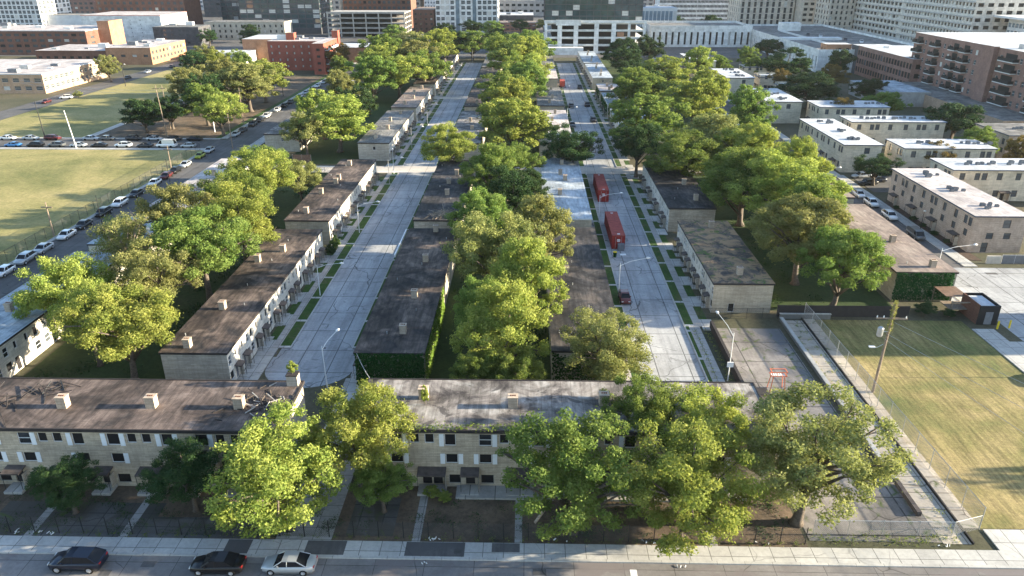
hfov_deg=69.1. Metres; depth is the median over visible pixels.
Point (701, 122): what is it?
tree
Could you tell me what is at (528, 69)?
tree
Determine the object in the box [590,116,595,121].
parked car
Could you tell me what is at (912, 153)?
block of flats
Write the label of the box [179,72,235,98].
tree
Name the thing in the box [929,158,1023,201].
block of flats
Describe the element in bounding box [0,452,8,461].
window
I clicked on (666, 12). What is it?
window
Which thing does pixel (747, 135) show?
tree
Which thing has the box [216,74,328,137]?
verge grass
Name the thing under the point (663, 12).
window
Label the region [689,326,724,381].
second street near walk
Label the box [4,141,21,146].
parked car
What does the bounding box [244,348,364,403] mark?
turning walk
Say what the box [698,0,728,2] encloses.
window
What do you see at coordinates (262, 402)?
roof rubbish
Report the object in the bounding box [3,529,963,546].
verge weeds
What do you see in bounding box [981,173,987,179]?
window
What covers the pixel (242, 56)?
tree
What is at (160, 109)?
utility pole
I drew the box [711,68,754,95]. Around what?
block of flats
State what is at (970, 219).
window
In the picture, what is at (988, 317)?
door
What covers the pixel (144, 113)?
tree
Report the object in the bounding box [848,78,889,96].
tree
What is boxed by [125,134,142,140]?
parked car
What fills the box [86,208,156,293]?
tree
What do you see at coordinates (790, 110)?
block of flats
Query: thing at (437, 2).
window
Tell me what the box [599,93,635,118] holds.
row house
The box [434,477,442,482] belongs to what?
door
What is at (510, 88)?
tree
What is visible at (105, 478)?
door
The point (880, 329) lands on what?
utility pole
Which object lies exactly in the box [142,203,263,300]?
tree
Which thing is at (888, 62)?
brick building
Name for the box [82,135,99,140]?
parked car
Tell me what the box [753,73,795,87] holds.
block of flats
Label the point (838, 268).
tree
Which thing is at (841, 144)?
block of flats
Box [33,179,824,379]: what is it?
yard undergrowth
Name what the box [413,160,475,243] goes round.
row house
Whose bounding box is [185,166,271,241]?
tree
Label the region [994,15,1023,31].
pavilion
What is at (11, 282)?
street
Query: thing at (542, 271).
tree
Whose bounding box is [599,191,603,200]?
door
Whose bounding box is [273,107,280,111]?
parked car
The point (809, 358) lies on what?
wall
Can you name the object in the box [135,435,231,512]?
tree
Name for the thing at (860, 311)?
board fence
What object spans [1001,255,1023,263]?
garden fence
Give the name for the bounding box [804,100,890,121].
block of flats
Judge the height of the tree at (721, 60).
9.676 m
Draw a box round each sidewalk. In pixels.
[0,137,220,149]
[0,529,1023,565]
[654,58,977,300]
[972,329,1023,372]
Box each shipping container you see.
[559,79,564,86]
[593,174,608,201]
[604,211,624,250]
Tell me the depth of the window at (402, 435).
75.14 m
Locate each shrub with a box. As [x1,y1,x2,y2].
[71,90,82,97]
[286,360,297,373]
[325,243,335,255]
[329,235,340,247]
[421,384,428,400]
[422,484,443,498]
[436,490,451,502]
[909,216,918,220]
[913,300,937,315]
[929,230,938,234]
[939,308,955,317]
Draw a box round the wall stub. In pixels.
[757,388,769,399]
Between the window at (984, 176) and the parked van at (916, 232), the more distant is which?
the window at (984, 176)
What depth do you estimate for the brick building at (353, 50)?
399.61 m
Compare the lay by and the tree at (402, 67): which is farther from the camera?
the tree at (402, 67)
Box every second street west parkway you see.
[554,63,583,165]
[582,174,639,379]
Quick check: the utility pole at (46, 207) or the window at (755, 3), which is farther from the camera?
the window at (755, 3)
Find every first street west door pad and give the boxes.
[256,182,380,351]
[385,100,435,166]
[434,64,459,96]
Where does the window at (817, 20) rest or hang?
in the beige tower at (838, 13)
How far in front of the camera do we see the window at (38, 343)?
103.30 m
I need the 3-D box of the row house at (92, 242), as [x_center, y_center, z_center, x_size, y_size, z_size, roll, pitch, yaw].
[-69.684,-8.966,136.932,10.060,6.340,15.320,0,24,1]
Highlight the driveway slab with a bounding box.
[793,482,942,542]
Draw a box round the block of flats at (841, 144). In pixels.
[798,119,883,171]
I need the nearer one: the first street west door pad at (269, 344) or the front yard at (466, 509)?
the front yard at (466, 509)
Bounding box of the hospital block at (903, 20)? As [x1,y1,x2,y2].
[851,0,1023,43]
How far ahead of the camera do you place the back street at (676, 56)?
431.50 m
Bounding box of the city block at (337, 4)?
[332,0,343,15]
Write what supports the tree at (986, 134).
on the ground at (980, 537)
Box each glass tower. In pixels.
[0,0,71,24]
[220,0,240,19]
[238,0,334,33]
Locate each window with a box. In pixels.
[0,0,70,24]
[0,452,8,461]
[0,472,12,480]
[2,347,8,357]
[6,361,13,372]
[17,432,36,444]
[17,452,42,461]
[32,325,37,335]
[35,339,41,349]
[37,433,47,440]
[41,319,46,328]
[44,332,50,342]
[52,433,62,441]
[65,433,84,444]
[71,453,89,461]
[99,433,125,445]
[111,453,129,462]
[117,474,131,481]
[126,434,136,441]
[141,434,151,442]
[154,434,176,445]
[195,435,213,446]
[215,435,224,443]
[220,0,240,19]
[230,435,238,442]
[238,0,332,27]
[384,433,407,445]
[391,453,408,462]
[410,434,418,441]
[424,434,433,442]
[436,1,496,30]
[439,434,455,445]
[440,454,462,463]
[449,474,460,482]
[474,454,496,463]
[479,435,496,446]
[481,475,493,482]
[499,435,508,443]
[529,435,549,447]
[545,0,642,19]
[604,436,613,444]
[619,436,635,447]
[645,11,648,20]
[649,11,652,20]
[653,11,656,20]
[657,11,660,20]
[660,0,696,2]
[661,5,696,7]
[661,11,664,20]
[665,11,668,20]
[669,11,672,20]
[673,11,676,20]
[678,14,695,16]
[697,5,727,7]
[697,10,727,11]
[697,14,726,16]
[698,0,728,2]
[717,457,731,465]
[727,0,793,23]
[727,303,733,311]
[814,20,850,29]
[852,0,1021,39]
[864,148,869,153]
[918,66,1023,108]
[959,173,965,179]
[968,217,972,225]
[974,173,980,179]
[979,243,987,251]
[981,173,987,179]
[985,233,992,238]
[992,190,998,196]
[996,173,1002,179]
[1002,220,1011,227]
[1003,233,1010,238]
[1010,190,1016,196]
[1015,173,1021,179]
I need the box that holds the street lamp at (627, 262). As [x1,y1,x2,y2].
[618,257,650,291]
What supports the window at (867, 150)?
in the block of flats at (841, 144)
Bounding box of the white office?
[655,0,728,20]
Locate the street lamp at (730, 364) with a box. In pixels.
[715,311,733,380]
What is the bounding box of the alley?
[276,378,354,539]
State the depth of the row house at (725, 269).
120.95 m
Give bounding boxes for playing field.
[0,61,269,264]
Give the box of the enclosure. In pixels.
[959,292,1001,324]
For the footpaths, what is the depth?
128.23 m
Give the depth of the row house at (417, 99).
266.48 m
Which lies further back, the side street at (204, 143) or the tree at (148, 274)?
the side street at (204, 143)
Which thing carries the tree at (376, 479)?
on the front yard at (466, 509)
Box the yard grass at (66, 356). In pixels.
[24,60,891,379]
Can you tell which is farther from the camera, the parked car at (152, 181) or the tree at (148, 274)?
the parked car at (152, 181)
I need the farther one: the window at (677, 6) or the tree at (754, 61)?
the window at (677, 6)
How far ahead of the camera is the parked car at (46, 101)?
285.84 m
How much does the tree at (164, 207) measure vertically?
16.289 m
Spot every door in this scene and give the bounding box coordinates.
[15,356,21,369]
[17,470,22,480]
[104,473,110,481]
[423,477,431,482]
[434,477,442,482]
[466,478,474,482]
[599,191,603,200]
[603,191,608,200]
[612,236,618,247]
[618,236,624,242]
[983,312,993,323]
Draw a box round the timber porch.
[931,286,970,316]
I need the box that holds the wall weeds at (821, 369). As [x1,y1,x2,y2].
[694,321,957,532]
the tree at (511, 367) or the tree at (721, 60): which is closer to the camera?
the tree at (511, 367)
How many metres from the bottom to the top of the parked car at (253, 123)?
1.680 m
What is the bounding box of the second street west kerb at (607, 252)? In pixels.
[586,174,640,375]
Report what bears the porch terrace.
on the front yard at (466, 509)
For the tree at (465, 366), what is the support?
on the yard grass at (66, 356)
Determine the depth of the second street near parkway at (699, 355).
103.13 m
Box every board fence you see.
[292,154,310,162]
[776,305,910,317]
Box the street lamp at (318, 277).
[317,262,343,294]
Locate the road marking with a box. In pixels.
[630,570,636,575]
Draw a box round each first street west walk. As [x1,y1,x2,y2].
[271,173,391,347]
[394,99,439,165]
[439,63,462,96]
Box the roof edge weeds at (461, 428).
[364,419,549,432]
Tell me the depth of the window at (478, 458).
75.93 m
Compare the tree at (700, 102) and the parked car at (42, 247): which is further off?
the tree at (700, 102)
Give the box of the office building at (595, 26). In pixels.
[543,0,646,54]
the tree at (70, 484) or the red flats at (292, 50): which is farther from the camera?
the red flats at (292, 50)
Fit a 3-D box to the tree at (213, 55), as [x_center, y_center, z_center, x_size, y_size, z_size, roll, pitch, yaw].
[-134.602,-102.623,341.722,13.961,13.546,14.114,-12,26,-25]
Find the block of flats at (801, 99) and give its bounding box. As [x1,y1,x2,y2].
[774,81,816,101]
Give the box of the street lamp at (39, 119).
[34,101,44,135]
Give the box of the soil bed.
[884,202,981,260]
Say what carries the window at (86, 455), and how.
in the row house at (121, 430)
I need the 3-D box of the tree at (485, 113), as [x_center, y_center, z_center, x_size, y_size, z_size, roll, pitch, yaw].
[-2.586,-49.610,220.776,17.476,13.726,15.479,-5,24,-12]
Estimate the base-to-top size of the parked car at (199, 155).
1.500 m
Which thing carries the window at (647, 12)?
in the glass block at (655, 12)
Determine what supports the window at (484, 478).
in the row house at (469, 461)
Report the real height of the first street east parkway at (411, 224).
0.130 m
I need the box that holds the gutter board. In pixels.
[394,229,406,256]
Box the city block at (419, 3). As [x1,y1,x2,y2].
[416,0,423,7]
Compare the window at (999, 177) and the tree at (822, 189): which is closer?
the tree at (822, 189)
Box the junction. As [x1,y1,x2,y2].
[951,268,1023,340]
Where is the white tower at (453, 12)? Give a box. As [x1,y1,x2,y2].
[435,0,498,32]
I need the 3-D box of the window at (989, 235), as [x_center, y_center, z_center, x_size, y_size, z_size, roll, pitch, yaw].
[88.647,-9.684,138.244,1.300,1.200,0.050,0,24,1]
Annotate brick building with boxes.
[0,19,125,54]
[0,59,106,93]
[34,43,119,58]
[95,0,203,24]
[105,38,186,64]
[242,35,276,59]
[343,43,369,62]
[413,7,435,32]
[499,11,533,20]
[500,21,535,31]
[820,43,921,81]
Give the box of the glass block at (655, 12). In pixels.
[636,4,677,26]
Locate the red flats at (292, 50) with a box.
[267,30,339,74]
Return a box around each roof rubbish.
[0,380,80,426]
[213,382,304,424]
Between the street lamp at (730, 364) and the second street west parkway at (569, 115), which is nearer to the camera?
the street lamp at (730, 364)
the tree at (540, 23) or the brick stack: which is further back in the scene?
the tree at (540, 23)
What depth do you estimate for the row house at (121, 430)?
76.76 m
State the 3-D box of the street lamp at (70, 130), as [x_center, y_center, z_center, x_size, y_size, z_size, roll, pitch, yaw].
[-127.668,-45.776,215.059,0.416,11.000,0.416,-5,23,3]
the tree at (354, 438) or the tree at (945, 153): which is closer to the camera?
the tree at (354, 438)
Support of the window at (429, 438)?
in the row house at (469, 461)
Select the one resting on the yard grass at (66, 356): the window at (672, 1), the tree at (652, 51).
the tree at (652, 51)
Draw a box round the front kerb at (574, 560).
[0,550,1023,568]
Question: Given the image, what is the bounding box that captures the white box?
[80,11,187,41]
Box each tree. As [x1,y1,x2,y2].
[8,251,132,319]
[24,451,107,514]
[43,277,123,366]
[45,279,183,378]
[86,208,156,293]
[93,54,121,81]
[95,212,144,251]
[105,236,203,321]
[118,98,175,132]
[119,181,214,262]
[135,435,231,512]
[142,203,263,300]
[148,94,191,128]
[164,66,214,97]
[177,49,206,70]
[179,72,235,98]
[180,82,235,125]
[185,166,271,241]
[188,43,214,64]
[192,179,280,261]
[193,92,248,135]
[196,29,217,45]
[196,58,243,85]
[198,397,345,538]
[202,49,229,70]
[213,61,280,111]
[215,146,298,217]
[227,48,253,63]
[235,58,293,102]
[236,144,293,194]
[238,24,260,36]
[239,30,257,43]
[279,108,329,154]
[279,159,322,200]
[293,87,344,139]
[294,378,423,489]
[295,93,376,152]
[323,69,360,95]
[325,42,350,62]
[328,55,353,72]
[333,84,377,116]
[342,55,398,102]
[347,453,417,513]
[357,33,401,54]
[357,42,408,86]
[373,54,434,97]
[382,24,407,36]
[393,30,428,48]
[394,39,439,80]
[404,48,453,79]
[406,27,459,58]
[419,120,476,161]
[433,22,456,29]
[439,207,549,278]
[444,185,510,246]
[446,29,470,58]
[446,278,552,368]
[448,349,498,378]
[450,30,489,60]
[450,273,511,330]
[457,19,485,30]
[457,141,516,195]
[471,163,535,230]
[474,69,531,102]
[474,98,525,143]
[477,98,560,146]
[478,20,504,31]
[478,31,510,48]
[478,76,533,110]
[482,28,508,36]
[485,32,515,60]
[486,34,554,69]
[488,345,547,379]
[489,234,569,339]
[492,141,546,169]
[494,406,662,542]
[495,50,552,82]
[504,59,548,98]
[505,193,576,279]
[507,168,549,209]
[510,19,529,32]
[510,32,525,40]
[515,29,557,55]
[535,19,549,31]
[539,122,605,162]
[556,306,656,380]
[598,369,677,445]
[600,37,642,60]
[603,66,677,108]
[605,48,642,69]
[605,92,691,141]
[610,118,663,177]
[612,64,668,106]
[623,414,772,556]
[636,33,665,58]
[640,54,695,84]
[641,129,723,176]
[642,380,752,468]
[659,77,729,126]
[677,113,755,157]
[678,69,730,106]
[681,45,716,73]
[693,144,792,226]
[700,15,722,20]
[709,121,791,159]
[714,54,733,67]
[720,147,854,215]
[725,378,917,529]
[727,84,780,124]
[737,45,761,63]
[740,57,764,72]
[742,190,856,285]
[753,39,784,56]
[760,46,812,73]
[767,68,794,82]
[769,70,841,108]
[776,135,835,185]
[778,178,850,239]
[793,221,895,305]
[821,63,851,86]
[824,49,857,70]
[832,97,854,105]
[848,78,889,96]
[852,153,906,185]
[861,91,913,111]
[923,102,985,138]
[924,140,957,159]
[953,125,999,151]
[1002,135,1023,157]
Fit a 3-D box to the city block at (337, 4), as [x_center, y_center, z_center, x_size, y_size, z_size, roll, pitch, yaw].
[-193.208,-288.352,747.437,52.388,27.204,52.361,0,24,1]
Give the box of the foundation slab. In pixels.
[717,328,881,481]
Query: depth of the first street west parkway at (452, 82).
337.46 m
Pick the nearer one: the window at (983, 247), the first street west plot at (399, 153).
the window at (983, 247)
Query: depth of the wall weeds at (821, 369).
100.28 m
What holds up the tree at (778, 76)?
on the ground at (980, 537)
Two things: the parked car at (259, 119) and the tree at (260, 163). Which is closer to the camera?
the tree at (260, 163)
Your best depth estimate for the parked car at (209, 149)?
211.78 m
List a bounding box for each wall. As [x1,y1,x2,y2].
[710,321,743,381]
[779,313,831,318]
[779,317,896,481]
[801,317,974,544]
[894,480,921,515]
[985,256,1001,263]
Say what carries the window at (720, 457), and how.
in the row house at (469, 461)
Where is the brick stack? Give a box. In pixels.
[285,371,299,385]
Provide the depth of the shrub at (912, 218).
155.84 m
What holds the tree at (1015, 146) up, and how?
on the ground at (980, 537)
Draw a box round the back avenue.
[419,16,534,35]
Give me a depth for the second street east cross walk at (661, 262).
127.03 m
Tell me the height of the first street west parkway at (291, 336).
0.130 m
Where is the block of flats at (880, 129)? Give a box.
[839,116,948,145]
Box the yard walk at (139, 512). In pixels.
[23,496,717,545]
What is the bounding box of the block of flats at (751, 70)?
[739,64,802,76]
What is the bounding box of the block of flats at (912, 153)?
[884,139,997,169]
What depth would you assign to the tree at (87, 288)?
95.21 m
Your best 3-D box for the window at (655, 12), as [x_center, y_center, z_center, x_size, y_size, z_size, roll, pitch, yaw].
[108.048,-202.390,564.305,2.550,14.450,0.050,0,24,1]
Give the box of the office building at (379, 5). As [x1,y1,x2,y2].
[343,0,415,27]
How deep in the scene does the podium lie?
540.57 m
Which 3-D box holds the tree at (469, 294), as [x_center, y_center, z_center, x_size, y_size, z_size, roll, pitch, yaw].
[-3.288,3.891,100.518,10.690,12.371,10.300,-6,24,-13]
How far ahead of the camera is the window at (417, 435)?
75.26 m
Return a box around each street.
[0,19,334,119]
[0,20,768,57]
[0,29,413,298]
[0,139,223,147]
[0,553,1023,575]
[275,166,839,174]
[277,63,706,381]
[636,39,964,267]
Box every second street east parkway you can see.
[573,63,620,165]
[620,174,692,323]
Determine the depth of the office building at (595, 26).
434.85 m
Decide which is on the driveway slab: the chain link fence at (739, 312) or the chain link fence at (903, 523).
the chain link fence at (903, 523)
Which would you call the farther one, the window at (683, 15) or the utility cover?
the window at (683, 15)
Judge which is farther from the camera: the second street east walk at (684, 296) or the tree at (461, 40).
the tree at (461, 40)
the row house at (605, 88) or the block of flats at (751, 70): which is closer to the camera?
the row house at (605, 88)
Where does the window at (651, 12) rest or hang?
in the glass block at (655, 12)
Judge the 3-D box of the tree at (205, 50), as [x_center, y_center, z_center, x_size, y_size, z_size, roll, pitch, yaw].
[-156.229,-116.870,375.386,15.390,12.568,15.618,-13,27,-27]
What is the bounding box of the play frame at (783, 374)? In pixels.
[767,368,787,391]
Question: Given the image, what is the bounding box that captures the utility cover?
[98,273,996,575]
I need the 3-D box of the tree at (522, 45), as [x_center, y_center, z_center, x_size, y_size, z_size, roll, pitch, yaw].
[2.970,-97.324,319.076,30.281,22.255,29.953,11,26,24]
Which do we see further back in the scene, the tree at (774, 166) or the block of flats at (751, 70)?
the block of flats at (751, 70)
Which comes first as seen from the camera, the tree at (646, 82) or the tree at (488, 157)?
the tree at (488, 157)
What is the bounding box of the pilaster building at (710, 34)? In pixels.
[642,21,913,72]
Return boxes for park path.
[91,100,182,135]
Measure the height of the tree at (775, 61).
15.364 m
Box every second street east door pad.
[581,71,633,168]
[631,175,710,330]
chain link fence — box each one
[0,143,199,265]
[0,516,808,543]
[311,167,332,174]
[699,308,778,318]
[804,303,985,528]
[813,515,982,535]
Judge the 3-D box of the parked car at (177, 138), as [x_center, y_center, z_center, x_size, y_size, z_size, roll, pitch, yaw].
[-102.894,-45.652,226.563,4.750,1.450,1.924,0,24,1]
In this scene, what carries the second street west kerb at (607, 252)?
on the ground at (980, 537)
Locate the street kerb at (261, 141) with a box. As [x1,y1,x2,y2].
[8,62,356,263]
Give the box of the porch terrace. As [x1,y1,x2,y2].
[455,485,674,501]
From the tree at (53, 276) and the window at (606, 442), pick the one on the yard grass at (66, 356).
the tree at (53, 276)
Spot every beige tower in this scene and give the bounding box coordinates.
[727,0,794,23]
[792,0,816,23]
[813,0,855,29]
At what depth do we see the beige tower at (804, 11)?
537.41 m
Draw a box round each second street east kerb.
[572,63,616,166]
[619,174,684,325]
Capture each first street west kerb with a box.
[290,173,398,347]
[403,99,443,165]
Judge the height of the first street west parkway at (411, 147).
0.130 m
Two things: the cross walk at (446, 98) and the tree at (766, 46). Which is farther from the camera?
the tree at (766, 46)
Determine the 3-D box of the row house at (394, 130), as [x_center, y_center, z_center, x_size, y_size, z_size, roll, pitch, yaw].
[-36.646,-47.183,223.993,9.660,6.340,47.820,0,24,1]
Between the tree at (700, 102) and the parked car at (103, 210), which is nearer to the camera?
the parked car at (103, 210)
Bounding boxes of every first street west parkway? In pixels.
[281,173,397,345]
[398,99,442,164]
[443,63,465,95]
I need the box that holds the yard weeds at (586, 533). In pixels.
[0,495,787,541]
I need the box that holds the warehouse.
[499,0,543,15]
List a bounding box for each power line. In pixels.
[885,339,1021,431]
[886,333,1022,407]
[896,323,1021,382]
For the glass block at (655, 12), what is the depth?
562.72 m
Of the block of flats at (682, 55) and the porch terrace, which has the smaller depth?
the porch terrace
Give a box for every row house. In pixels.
[0,252,129,376]
[0,377,307,497]
[86,216,170,267]
[142,158,247,222]
[158,229,326,379]
[263,113,313,151]
[284,159,379,244]
[352,224,456,385]
[352,378,774,500]
[357,110,415,160]
[391,85,434,121]
[413,68,447,95]
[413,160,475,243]
[430,54,459,77]
[448,111,488,159]
[464,86,490,115]
[474,67,497,85]
[482,52,502,70]
[535,69,558,86]
[537,86,564,109]
[538,109,573,157]
[541,55,554,68]
[541,158,594,227]
[546,227,627,379]
[576,50,601,72]
[583,62,612,89]
[594,81,617,102]
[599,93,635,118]
[607,108,663,158]
[639,162,716,231]
[672,220,775,312]
[813,176,855,204]
[835,204,958,300]
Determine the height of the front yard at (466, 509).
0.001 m
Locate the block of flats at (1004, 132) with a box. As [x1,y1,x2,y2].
[975,123,1023,157]
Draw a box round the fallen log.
[534,511,544,523]
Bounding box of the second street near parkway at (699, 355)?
[685,326,712,381]
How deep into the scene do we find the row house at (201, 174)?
169.90 m
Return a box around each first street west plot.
[271,177,384,339]
[390,99,436,163]
[437,63,460,95]
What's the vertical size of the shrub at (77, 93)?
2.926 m
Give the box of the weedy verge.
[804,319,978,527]
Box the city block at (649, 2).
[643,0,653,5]
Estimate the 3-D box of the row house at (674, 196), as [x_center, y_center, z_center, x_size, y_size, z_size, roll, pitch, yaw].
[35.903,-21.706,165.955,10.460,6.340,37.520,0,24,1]
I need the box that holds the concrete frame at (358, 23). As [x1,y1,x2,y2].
[326,10,411,37]
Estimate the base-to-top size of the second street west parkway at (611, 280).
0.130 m
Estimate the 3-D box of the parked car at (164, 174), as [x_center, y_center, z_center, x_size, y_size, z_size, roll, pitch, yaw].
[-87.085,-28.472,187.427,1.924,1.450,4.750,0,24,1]
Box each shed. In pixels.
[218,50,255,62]
[848,80,931,106]
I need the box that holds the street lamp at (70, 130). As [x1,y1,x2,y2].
[63,110,76,147]
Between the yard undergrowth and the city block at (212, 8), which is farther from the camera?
the city block at (212, 8)
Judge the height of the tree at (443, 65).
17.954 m
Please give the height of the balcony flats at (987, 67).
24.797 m
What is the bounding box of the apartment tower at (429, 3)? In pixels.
[424,0,434,6]
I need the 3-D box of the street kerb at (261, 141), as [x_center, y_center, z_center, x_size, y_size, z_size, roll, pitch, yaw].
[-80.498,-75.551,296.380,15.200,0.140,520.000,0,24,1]
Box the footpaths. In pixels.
[279,193,384,347]
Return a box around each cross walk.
[416,97,467,124]
[583,178,621,329]
[621,176,693,325]
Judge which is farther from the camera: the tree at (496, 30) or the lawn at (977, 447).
the tree at (496, 30)
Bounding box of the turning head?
[265,357,354,387]
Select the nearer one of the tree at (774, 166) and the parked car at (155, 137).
the tree at (774, 166)
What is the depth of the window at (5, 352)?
96.76 m
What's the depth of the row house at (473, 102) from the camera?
262.65 m
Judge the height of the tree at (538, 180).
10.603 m
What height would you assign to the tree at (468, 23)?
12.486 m
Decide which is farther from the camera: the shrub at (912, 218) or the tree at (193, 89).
the tree at (193, 89)
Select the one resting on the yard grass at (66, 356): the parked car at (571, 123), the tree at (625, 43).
the tree at (625, 43)
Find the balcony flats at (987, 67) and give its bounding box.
[910,32,1023,113]
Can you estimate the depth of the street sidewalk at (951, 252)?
153.46 m
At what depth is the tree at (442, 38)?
370.13 m
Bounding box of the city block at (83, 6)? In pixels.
[69,0,97,12]
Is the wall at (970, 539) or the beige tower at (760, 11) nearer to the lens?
the wall at (970, 539)
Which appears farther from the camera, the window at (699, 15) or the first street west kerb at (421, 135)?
the window at (699, 15)
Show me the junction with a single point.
(1003, 288)
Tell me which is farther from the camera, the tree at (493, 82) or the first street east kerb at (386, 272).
the tree at (493, 82)
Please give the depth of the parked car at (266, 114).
258.94 m
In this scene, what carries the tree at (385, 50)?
on the yard grass at (66, 356)
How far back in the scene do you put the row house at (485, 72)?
323.00 m
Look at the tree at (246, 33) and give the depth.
448.19 m
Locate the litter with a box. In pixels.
[14,528,949,567]
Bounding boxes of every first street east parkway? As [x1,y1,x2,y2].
[354,173,433,345]
[437,99,466,164]
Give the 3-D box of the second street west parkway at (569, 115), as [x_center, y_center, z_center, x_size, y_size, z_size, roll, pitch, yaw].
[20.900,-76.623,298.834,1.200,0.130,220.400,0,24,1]
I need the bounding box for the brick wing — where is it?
[901,82,1023,122]
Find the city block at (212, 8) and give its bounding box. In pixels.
[203,0,221,16]
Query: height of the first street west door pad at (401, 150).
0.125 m
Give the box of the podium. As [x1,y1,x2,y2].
[45,13,93,24]
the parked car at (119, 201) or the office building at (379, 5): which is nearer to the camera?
the parked car at (119, 201)
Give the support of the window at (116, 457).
in the row house at (121, 430)
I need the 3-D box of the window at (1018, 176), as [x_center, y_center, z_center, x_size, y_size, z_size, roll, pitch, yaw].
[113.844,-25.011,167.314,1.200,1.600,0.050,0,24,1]
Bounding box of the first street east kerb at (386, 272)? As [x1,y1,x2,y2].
[352,173,432,348]
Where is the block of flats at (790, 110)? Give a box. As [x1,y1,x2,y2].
[752,88,802,122]
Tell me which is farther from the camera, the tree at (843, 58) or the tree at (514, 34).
the tree at (514, 34)
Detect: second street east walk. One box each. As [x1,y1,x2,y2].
[575,63,625,166]
[626,174,701,326]
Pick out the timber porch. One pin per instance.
(950, 291)
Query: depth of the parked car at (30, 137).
226.70 m
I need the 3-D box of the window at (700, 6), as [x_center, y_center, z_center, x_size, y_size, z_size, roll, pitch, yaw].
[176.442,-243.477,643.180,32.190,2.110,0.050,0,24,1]
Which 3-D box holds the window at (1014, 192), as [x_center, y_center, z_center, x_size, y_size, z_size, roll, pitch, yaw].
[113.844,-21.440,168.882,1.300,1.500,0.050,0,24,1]
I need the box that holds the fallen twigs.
[428,204,455,219]
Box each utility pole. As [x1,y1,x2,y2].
[41,202,54,235]
[152,85,167,136]
[163,146,171,167]
[224,114,232,148]
[868,300,907,392]
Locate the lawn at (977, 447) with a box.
[815,320,1023,528]
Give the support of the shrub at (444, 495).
on the front yard at (466, 509)
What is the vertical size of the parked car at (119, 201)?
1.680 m
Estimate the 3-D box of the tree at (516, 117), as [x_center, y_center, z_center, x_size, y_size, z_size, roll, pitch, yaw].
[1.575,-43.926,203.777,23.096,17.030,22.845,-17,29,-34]
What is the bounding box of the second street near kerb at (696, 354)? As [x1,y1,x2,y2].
[684,326,708,381]
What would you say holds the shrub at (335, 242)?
on the ground at (980, 537)
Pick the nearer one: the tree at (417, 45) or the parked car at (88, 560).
the parked car at (88, 560)
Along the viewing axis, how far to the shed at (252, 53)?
403.40 m
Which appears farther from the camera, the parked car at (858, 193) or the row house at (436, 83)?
the row house at (436, 83)
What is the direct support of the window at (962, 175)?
in the block of flats at (1001, 179)
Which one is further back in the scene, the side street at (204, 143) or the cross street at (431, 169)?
the side street at (204, 143)
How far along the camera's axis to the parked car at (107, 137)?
226.30 m
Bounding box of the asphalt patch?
[223,539,519,556]
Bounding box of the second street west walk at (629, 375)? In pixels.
[591,220,631,380]
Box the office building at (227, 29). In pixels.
[205,20,292,39]
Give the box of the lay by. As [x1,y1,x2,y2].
[849,175,891,191]
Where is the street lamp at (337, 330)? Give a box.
[321,329,339,387]
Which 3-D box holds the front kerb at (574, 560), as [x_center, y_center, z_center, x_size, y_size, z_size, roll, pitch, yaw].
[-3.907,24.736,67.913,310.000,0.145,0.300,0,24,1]
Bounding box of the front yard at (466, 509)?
[0,484,807,546]
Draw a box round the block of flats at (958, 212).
[886,168,1023,252]
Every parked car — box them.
[0,134,16,139]
[0,264,15,276]
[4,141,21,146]
[13,250,37,264]
[22,135,39,139]
[26,141,44,146]
[33,242,53,253]
[41,99,51,103]
[43,134,61,140]
[47,141,65,147]
[47,546,108,573]
[56,229,76,239]
[59,94,72,98]
[69,142,86,147]
[74,219,92,228]
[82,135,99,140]
[90,142,107,147]
[94,206,112,216]
[100,135,115,140]
[111,197,128,206]
[114,141,132,147]
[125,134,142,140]
[129,189,143,197]
[136,142,153,147]
[146,135,162,140]
[148,178,161,185]
[159,171,172,178]
[165,135,182,140]
[170,166,181,173]
[179,160,191,167]
[180,142,195,147]
[186,135,202,140]
[189,551,246,575]
[195,151,205,158]
[204,146,214,152]
[231,131,240,136]
[238,127,246,132]
[248,120,256,126]
[256,117,263,122]
[261,551,317,575]
[262,112,270,117]
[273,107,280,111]
[569,121,574,126]
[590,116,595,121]
[618,289,630,303]
[851,171,871,178]
[852,189,865,197]
[858,178,878,185]
[863,196,878,206]
[871,176,886,182]
[881,209,897,220]
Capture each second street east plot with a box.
[580,68,629,164]
[630,174,705,318]
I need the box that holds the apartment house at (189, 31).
[152,21,212,45]
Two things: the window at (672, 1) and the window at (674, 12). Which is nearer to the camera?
the window at (674, 12)
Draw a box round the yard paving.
[0,498,400,538]
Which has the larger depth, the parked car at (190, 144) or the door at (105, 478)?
the parked car at (190, 144)
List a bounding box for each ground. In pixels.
[0,55,1023,549]
[96,77,322,137]
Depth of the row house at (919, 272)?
120.95 m
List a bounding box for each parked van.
[156,139,176,147]
[906,225,925,239]
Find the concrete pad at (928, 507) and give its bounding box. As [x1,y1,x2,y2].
[786,320,970,543]
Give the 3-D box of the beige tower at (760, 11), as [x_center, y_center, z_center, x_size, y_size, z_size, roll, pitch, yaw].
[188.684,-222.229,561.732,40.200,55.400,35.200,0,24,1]
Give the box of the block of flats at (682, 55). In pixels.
[679,53,716,76]

